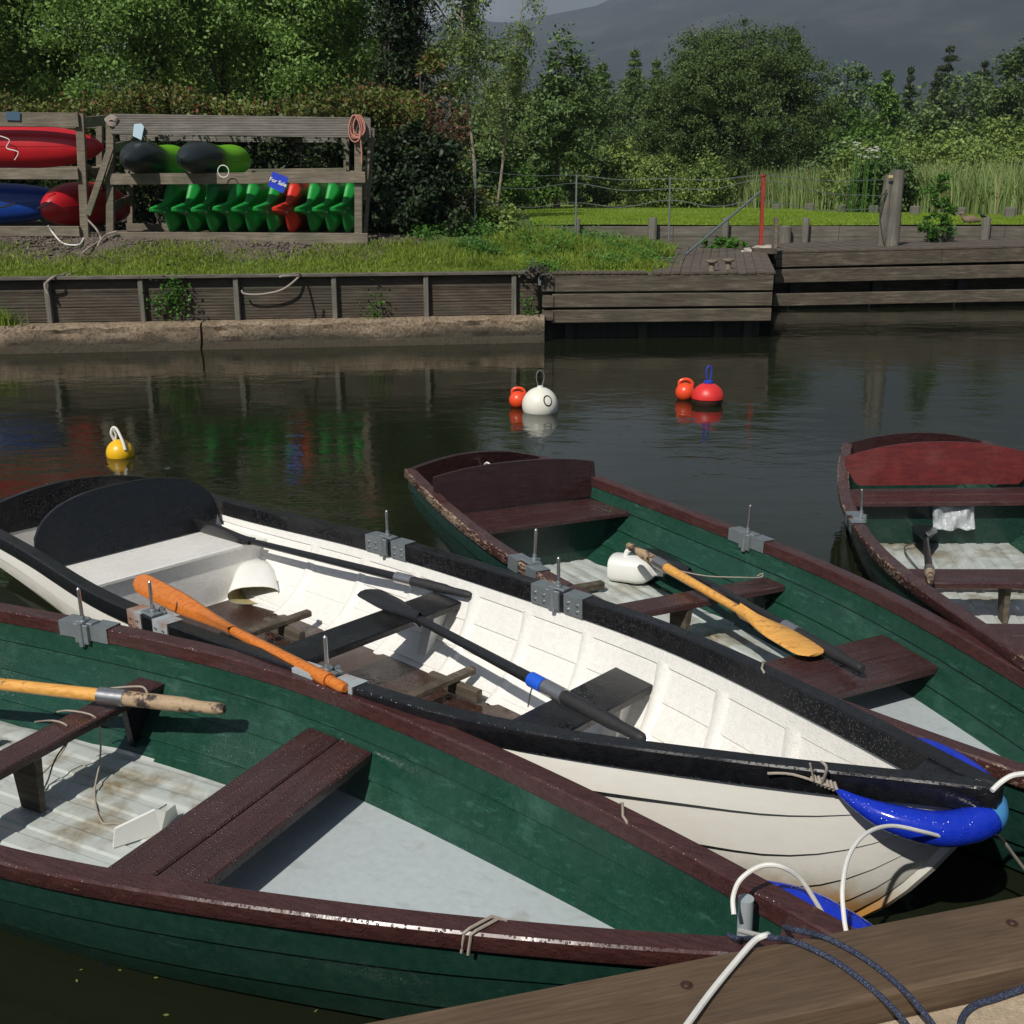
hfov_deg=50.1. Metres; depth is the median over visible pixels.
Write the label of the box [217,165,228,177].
hoop
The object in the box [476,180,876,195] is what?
fence wire
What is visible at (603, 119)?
broadleaf tree
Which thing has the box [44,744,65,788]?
string
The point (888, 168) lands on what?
shrub
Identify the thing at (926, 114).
broadleaf tree
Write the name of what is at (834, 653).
oar
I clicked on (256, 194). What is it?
kayak
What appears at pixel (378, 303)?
wall plant
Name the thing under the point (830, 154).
shrub
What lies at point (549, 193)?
shrub
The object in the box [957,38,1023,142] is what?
broadleaf tree
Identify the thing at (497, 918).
string lashing
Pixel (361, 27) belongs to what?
broadleaf tree
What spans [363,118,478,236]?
ivy bush
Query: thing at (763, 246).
tarpaulin
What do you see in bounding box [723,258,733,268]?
bollard
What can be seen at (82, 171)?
kayak rack
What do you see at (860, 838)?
mooring rope
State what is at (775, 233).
plank post
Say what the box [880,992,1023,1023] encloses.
quay paving
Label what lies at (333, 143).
broadleaf tree
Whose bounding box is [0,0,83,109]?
broadleaf tree
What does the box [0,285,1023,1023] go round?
river water
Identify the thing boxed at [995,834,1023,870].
mooring rope
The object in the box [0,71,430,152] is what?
hedge top growth
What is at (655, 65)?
conifer
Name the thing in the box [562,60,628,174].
conifer
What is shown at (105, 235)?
mooring line
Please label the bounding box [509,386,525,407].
buoy
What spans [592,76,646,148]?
broadleaf tree
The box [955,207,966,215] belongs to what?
stump
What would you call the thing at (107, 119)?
rope knot
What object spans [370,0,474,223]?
birch tree
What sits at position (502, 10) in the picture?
sky
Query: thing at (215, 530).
oar
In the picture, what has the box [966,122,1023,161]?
shrub
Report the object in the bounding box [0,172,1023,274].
bank ground
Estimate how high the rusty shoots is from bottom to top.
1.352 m
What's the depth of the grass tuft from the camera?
14.71 m
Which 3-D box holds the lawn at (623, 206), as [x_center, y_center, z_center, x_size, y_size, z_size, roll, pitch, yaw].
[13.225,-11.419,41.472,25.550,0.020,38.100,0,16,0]
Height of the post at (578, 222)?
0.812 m
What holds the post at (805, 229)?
on the bank ground at (431, 240)
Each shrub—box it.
[478,155,542,210]
[514,155,568,208]
[561,135,646,206]
[609,150,694,207]
[611,131,677,204]
[665,146,743,207]
[794,135,860,186]
[811,134,905,209]
[819,117,917,165]
[836,146,933,212]
[878,115,995,163]
[882,132,953,174]
[926,133,1020,179]
[945,114,1023,156]
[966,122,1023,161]
[982,135,1023,181]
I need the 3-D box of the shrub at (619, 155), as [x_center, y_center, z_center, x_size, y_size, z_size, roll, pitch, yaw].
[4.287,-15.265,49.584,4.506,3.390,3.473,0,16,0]
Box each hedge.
[0,103,184,231]
[141,95,408,229]
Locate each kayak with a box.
[0,127,103,167]
[0,183,51,223]
[40,182,129,225]
[119,141,185,172]
[149,184,189,231]
[171,184,209,231]
[176,141,250,172]
[191,184,230,231]
[212,184,247,231]
[231,184,269,231]
[253,184,289,231]
[272,183,309,231]
[294,183,327,231]
[312,183,345,231]
[330,183,364,231]
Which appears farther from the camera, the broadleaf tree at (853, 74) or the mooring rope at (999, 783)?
the broadleaf tree at (853, 74)
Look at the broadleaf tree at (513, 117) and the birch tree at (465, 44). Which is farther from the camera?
the broadleaf tree at (513, 117)
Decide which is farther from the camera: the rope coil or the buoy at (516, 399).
the rope coil
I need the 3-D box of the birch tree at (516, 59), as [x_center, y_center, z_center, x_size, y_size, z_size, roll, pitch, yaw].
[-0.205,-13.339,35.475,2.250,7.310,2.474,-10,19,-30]
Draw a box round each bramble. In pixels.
[434,160,523,230]
[462,203,530,234]
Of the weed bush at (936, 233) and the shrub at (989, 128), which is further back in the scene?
the shrub at (989, 128)
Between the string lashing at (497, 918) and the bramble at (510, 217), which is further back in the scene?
the bramble at (510, 217)
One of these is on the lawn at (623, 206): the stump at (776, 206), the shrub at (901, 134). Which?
the stump at (776, 206)
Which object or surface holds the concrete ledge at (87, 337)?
on the river water
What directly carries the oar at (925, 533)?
on the rowing boat at (892, 488)
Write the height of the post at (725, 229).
0.826 m
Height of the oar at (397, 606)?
0.082 m
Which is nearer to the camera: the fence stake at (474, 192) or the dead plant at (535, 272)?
the dead plant at (535, 272)
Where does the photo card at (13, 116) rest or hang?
attached to the kayak rack at (82, 171)
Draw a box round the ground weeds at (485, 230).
[401,213,680,272]
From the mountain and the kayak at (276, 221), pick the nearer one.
the kayak at (276, 221)
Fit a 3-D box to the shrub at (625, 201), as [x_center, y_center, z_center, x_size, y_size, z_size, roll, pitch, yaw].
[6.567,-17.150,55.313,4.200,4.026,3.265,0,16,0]
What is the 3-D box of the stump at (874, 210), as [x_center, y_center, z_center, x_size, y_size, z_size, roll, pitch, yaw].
[11.765,-9.701,35.713,0.340,0.576,0.323,0,16,0]
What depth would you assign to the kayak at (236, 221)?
17.68 m
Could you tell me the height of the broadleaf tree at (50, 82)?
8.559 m
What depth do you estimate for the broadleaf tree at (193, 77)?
32.65 m
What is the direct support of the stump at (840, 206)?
on the lawn at (623, 206)
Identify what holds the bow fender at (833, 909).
attached to the rowing boat at (314, 843)
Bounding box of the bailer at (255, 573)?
[228,560,278,603]
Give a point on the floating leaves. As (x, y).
(157, 977)
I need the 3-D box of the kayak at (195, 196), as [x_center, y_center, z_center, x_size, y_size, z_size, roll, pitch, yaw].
[-5.218,-5.183,18.582,0.386,0.800,2.450,-1,16,0]
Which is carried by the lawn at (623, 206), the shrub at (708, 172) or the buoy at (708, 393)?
the shrub at (708, 172)
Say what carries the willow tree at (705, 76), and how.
on the bank ground at (431, 240)
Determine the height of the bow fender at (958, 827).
0.135 m
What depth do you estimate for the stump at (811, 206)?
39.86 m
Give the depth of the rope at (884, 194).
21.02 m
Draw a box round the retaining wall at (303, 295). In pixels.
[0,271,537,323]
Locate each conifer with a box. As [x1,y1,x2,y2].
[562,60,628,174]
[607,45,647,170]
[629,56,666,155]
[900,66,919,127]
[911,41,967,131]
[922,69,951,136]
[961,57,1005,116]
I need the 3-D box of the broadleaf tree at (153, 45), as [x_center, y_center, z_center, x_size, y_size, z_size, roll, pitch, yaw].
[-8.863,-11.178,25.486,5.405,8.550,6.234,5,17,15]
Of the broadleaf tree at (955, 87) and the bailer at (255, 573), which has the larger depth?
the broadleaf tree at (955, 87)
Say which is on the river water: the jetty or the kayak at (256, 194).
the jetty
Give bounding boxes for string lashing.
[460,915,507,955]
[619,802,627,823]
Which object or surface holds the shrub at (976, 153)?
on the bank ground at (431, 240)
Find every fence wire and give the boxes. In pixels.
[476,170,871,180]
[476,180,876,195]
[476,200,877,210]
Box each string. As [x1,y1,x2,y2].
[0,136,18,159]
[34,720,68,773]
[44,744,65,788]
[57,710,120,824]
[110,685,147,692]
[679,570,763,577]
[904,541,922,568]
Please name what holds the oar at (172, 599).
on the rowing boat at (726, 729)
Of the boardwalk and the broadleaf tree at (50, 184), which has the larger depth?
the broadleaf tree at (50, 184)
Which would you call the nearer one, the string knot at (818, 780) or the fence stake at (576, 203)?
the string knot at (818, 780)
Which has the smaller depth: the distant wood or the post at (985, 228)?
the post at (985, 228)
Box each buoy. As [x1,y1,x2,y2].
[106,426,134,458]
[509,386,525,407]
[522,370,557,414]
[675,378,693,399]
[691,365,723,406]
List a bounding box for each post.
[576,218,579,233]
[648,217,656,240]
[721,217,728,245]
[759,175,766,245]
[773,217,777,257]
[778,225,791,242]
[801,217,809,242]
[877,170,904,266]
[979,217,990,239]
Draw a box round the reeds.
[471,156,1023,214]
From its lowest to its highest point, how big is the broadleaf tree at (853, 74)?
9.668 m
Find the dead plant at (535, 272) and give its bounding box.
[518,261,549,283]
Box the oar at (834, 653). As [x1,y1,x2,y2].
[644,548,865,672]
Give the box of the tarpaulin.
[741,245,770,251]
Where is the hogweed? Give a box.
[838,142,887,212]
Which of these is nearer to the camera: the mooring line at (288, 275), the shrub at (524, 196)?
the mooring line at (288, 275)
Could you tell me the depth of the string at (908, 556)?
6.61 m
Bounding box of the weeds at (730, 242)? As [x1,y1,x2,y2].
[698,235,751,251]
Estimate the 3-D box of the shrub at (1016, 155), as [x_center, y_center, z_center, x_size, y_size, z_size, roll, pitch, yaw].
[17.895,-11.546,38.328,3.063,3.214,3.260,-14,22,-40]
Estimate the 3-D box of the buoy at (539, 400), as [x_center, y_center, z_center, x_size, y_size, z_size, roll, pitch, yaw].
[0.279,-1.145,10.865,0.358,0.528,0.358,0,16,0]
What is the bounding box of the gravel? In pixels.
[0,231,427,257]
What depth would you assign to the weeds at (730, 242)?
20.57 m
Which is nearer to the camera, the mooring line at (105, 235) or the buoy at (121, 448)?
the buoy at (121, 448)
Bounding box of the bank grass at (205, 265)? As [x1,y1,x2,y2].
[0,236,552,276]
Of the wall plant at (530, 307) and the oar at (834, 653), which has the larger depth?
the wall plant at (530, 307)
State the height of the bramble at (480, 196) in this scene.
1.919 m
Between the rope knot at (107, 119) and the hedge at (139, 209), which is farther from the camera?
the hedge at (139, 209)
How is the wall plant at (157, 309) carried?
attached to the retaining wall at (303, 295)
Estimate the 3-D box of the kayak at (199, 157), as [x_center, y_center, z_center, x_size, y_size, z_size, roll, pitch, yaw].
[-4.798,-5.678,17.752,0.613,0.582,2.300,3,17,11]
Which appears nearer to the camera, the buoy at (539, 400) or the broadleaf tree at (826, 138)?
the buoy at (539, 400)
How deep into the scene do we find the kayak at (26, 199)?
18.02 m
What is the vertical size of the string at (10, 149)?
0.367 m
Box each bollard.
[706,259,717,270]
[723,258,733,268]
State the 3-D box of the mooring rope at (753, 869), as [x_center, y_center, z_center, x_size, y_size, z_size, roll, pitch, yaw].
[0.665,0.963,2.645,0.325,0.273,0.050,-5,17,-16]
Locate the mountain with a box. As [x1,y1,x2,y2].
[20,0,1023,152]
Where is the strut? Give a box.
[684,191,760,254]
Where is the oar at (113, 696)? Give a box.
[0,678,226,714]
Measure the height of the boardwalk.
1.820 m
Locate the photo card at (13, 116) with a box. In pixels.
[6,111,19,120]
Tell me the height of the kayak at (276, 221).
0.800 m
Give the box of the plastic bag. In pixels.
[932,506,974,530]
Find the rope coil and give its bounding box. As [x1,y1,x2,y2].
[348,114,365,163]
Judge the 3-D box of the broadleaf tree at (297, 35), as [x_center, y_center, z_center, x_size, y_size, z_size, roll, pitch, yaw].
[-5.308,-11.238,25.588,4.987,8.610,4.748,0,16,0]
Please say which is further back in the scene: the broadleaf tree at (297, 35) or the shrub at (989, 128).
the shrub at (989, 128)
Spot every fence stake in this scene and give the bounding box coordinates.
[473,160,475,233]
[575,175,577,231]
[668,177,670,245]
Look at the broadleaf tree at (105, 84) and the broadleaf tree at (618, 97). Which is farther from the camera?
the broadleaf tree at (618, 97)
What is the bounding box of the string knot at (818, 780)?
[767,760,837,791]
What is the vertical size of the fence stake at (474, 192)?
1.714 m
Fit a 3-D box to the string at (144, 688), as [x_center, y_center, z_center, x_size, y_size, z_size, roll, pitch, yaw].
[-1.451,0.669,4.148,0.176,0.028,0.025,4,17,12]
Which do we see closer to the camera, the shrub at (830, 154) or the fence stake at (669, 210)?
the fence stake at (669, 210)
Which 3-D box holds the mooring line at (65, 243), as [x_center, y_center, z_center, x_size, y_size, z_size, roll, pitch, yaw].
[-6.835,-4.319,17.097,0.435,0.293,0.924,-15,22,-42]
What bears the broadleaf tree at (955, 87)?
on the bank ground at (431, 240)
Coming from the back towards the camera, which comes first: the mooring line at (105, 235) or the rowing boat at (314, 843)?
the mooring line at (105, 235)
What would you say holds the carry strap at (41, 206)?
in the kayak rack at (82, 171)
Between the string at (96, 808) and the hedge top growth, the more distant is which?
the hedge top growth
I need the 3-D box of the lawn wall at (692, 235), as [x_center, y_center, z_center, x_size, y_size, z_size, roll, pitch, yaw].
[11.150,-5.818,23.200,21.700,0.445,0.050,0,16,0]
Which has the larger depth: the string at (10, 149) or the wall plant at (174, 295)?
the string at (10, 149)
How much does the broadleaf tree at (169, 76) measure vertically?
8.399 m
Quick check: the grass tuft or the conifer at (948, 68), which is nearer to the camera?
the grass tuft
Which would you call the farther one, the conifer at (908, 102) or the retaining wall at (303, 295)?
the conifer at (908, 102)
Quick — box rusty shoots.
[354,83,471,156]
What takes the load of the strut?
on the jetty
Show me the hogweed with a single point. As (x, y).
(865, 170)
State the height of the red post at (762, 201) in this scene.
1.298 m
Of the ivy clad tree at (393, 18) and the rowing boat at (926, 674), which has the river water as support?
the rowing boat at (926, 674)
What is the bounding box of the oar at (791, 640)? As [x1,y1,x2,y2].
[626,543,823,656]
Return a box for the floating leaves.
[76,969,317,1015]
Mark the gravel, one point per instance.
(374, 235)
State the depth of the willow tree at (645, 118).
50.43 m
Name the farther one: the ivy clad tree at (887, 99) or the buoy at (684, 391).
the ivy clad tree at (887, 99)
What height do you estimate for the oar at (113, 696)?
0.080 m
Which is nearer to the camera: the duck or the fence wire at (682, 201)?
the fence wire at (682, 201)
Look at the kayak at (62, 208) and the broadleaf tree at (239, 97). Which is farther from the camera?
the broadleaf tree at (239, 97)
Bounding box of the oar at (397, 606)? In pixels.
[357,589,646,740]
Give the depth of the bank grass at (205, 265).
16.32 m
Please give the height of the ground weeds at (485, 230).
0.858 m
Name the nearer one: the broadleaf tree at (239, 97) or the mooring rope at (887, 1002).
the mooring rope at (887, 1002)
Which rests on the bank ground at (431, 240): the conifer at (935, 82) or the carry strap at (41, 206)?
the conifer at (935, 82)
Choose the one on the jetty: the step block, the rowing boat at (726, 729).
the step block
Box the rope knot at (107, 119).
[104,115,118,126]
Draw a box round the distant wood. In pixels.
[5,73,1022,183]
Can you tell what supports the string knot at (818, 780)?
attached to the rowing boat at (726, 729)
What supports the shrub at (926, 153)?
on the bank ground at (431, 240)
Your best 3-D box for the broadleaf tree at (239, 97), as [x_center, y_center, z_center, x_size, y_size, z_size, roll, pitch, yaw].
[-7.525,-12.023,34.529,4.939,7.058,5.482,0,16,0]
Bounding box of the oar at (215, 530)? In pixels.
[193,519,471,597]
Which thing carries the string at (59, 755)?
attached to the rowing boat at (314, 843)
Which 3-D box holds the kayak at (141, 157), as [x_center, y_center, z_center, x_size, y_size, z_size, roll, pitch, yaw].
[-5.761,-5.683,17.767,0.613,0.582,2.300,2,16,6]
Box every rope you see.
[684,928,770,1023]
[726,932,909,1023]
[730,862,823,914]
[782,924,935,1023]
[840,824,939,930]
[878,189,886,245]
[957,984,1023,1023]
[990,771,1023,792]
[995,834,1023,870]
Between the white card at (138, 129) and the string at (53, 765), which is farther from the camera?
the white card at (138, 129)
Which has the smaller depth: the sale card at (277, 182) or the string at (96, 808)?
the string at (96, 808)
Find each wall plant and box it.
[142,279,166,318]
[149,259,197,320]
[356,279,390,318]
[519,293,539,316]
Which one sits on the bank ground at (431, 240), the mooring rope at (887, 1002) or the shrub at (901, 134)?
the shrub at (901, 134)
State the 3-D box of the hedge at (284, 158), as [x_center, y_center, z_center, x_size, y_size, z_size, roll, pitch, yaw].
[-4.363,-6.217,20.413,5.381,2.851,2.434,0,16,0]
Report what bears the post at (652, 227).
on the bank ground at (431, 240)
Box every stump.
[773,204,780,208]
[806,203,814,210]
[837,204,845,211]
[868,205,878,212]
[909,206,920,214]
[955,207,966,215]
[1003,207,1016,217]
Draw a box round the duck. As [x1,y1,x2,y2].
[958,212,980,223]
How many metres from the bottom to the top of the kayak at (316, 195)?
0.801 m
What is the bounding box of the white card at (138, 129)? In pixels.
[133,123,143,139]
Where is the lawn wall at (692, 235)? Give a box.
[540,226,1023,247]
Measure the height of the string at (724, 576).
0.043 m
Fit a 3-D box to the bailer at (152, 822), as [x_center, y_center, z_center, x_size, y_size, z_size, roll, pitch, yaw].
[-1.233,1.040,3.691,0.243,0.090,0.070,-12,20,-36]
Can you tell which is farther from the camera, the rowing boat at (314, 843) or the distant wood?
the distant wood
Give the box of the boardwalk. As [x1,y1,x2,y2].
[747,239,1023,307]
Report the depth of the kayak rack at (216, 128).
17.19 m
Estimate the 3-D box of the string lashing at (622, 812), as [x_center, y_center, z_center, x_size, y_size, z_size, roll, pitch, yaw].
[0.308,0.858,3.044,0.028,0.073,0.120,-4,17,-14]
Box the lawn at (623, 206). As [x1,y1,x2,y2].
[521,204,1023,224]
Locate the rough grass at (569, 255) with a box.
[382,219,688,273]
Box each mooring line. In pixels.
[44,219,101,293]
[48,225,83,245]
[66,231,116,275]
[241,273,300,295]
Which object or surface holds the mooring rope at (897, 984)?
on the quay edge timber
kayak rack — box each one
[0,112,107,236]
[85,114,374,243]
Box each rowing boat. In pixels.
[0,475,1003,917]
[0,587,855,1018]
[404,450,1023,873]
[837,432,1023,669]
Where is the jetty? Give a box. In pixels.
[541,246,774,338]
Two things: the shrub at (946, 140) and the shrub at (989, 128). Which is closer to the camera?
the shrub at (946, 140)
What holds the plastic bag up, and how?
hanging from the rowing boat at (892, 488)
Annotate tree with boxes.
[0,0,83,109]
[0,0,135,183]
[1,46,70,187]
[4,0,256,220]
[25,32,188,206]
[118,0,311,142]
[121,59,252,189]
[165,0,379,166]
[201,53,334,165]
[243,36,377,167]
[256,0,436,176]
[359,0,435,171]
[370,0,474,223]
[380,47,462,170]
[427,0,501,190]
[432,102,519,209]
[465,0,552,205]
[472,31,545,208]
[513,23,607,208]
[534,61,621,206]
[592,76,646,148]
[628,77,722,205]
[635,15,850,206]
[790,96,874,168]
[820,60,876,147]
[821,106,901,160]
[867,69,904,153]
[887,98,962,149]
[915,68,1023,143]
[916,119,972,153]
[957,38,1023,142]
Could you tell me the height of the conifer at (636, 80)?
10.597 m
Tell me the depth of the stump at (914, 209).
33.14 m
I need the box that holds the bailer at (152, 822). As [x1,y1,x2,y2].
[112,804,177,847]
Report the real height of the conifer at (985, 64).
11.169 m
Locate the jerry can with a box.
[607,549,664,583]
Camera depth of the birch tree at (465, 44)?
28.52 m
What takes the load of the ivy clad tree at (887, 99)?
on the bank ground at (431, 240)
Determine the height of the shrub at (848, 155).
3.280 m
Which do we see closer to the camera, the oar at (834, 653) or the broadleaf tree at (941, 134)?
the oar at (834, 653)
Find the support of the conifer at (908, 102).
on the bank ground at (431, 240)
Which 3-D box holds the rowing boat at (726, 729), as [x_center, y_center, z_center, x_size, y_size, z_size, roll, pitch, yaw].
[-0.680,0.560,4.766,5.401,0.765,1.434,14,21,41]
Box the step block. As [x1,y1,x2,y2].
[750,247,776,253]
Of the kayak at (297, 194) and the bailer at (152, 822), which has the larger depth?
the kayak at (297, 194)
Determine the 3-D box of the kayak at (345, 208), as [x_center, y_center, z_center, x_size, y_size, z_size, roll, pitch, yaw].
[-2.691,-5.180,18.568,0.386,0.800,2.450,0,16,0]
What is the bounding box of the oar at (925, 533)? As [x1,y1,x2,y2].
[912,524,937,584]
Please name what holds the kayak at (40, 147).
on the kayak rack at (82, 171)
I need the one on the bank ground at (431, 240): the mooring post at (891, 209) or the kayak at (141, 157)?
the mooring post at (891, 209)
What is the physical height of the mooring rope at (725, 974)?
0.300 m
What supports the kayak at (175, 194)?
in the kayak rack at (216, 128)
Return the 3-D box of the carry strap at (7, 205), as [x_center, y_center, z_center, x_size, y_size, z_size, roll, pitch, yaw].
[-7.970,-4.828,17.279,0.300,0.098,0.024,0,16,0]
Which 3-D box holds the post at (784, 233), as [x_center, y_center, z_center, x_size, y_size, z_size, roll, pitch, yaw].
[5.742,-5.691,23.091,0.273,0.664,0.266,0,16,0]
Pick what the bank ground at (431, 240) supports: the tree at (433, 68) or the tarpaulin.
the tree at (433, 68)
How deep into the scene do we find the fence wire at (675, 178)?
20.38 m
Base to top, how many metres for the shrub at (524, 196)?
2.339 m
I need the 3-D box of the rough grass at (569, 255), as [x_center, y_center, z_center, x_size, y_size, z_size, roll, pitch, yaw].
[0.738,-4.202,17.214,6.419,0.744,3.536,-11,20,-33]
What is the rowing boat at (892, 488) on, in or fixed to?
on the river water
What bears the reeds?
on the bank ground at (431, 240)
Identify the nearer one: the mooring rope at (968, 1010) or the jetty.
the mooring rope at (968, 1010)
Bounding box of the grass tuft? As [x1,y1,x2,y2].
[0,306,28,325]
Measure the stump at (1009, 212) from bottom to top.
0.599 m
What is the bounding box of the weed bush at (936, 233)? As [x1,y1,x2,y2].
[917,169,960,241]
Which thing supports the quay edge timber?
on the quay wall
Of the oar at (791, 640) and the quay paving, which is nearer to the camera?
the quay paving
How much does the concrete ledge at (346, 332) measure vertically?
0.785 m
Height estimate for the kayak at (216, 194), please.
0.802 m
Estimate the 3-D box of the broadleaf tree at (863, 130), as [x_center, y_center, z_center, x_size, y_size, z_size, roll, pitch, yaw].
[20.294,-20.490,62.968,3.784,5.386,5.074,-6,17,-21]
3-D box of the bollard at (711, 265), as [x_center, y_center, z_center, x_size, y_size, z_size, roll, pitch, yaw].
[2.934,-3.628,16.117,0.180,0.168,0.177,0,16,0]
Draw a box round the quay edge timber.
[366,896,1023,1023]
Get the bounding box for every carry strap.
[0,203,15,207]
[36,201,51,208]
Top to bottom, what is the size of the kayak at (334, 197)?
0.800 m
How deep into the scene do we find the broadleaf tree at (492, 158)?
41.33 m
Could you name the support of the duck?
on the lawn at (623, 206)
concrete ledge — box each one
[0,320,204,353]
[202,314,544,349]
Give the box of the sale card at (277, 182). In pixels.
[268,172,288,192]
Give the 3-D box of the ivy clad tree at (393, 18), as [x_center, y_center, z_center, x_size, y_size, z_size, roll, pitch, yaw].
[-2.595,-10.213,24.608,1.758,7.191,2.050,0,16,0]
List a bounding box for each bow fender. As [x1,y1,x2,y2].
[767,880,872,928]
[833,737,1008,846]
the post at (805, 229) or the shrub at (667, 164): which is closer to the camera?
the post at (805, 229)
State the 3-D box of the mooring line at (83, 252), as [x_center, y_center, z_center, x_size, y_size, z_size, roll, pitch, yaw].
[-6.443,-3.775,16.019,0.378,0.902,3.004,-3,17,-9]
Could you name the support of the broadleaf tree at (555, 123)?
on the lawn at (623, 206)
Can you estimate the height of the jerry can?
0.197 m

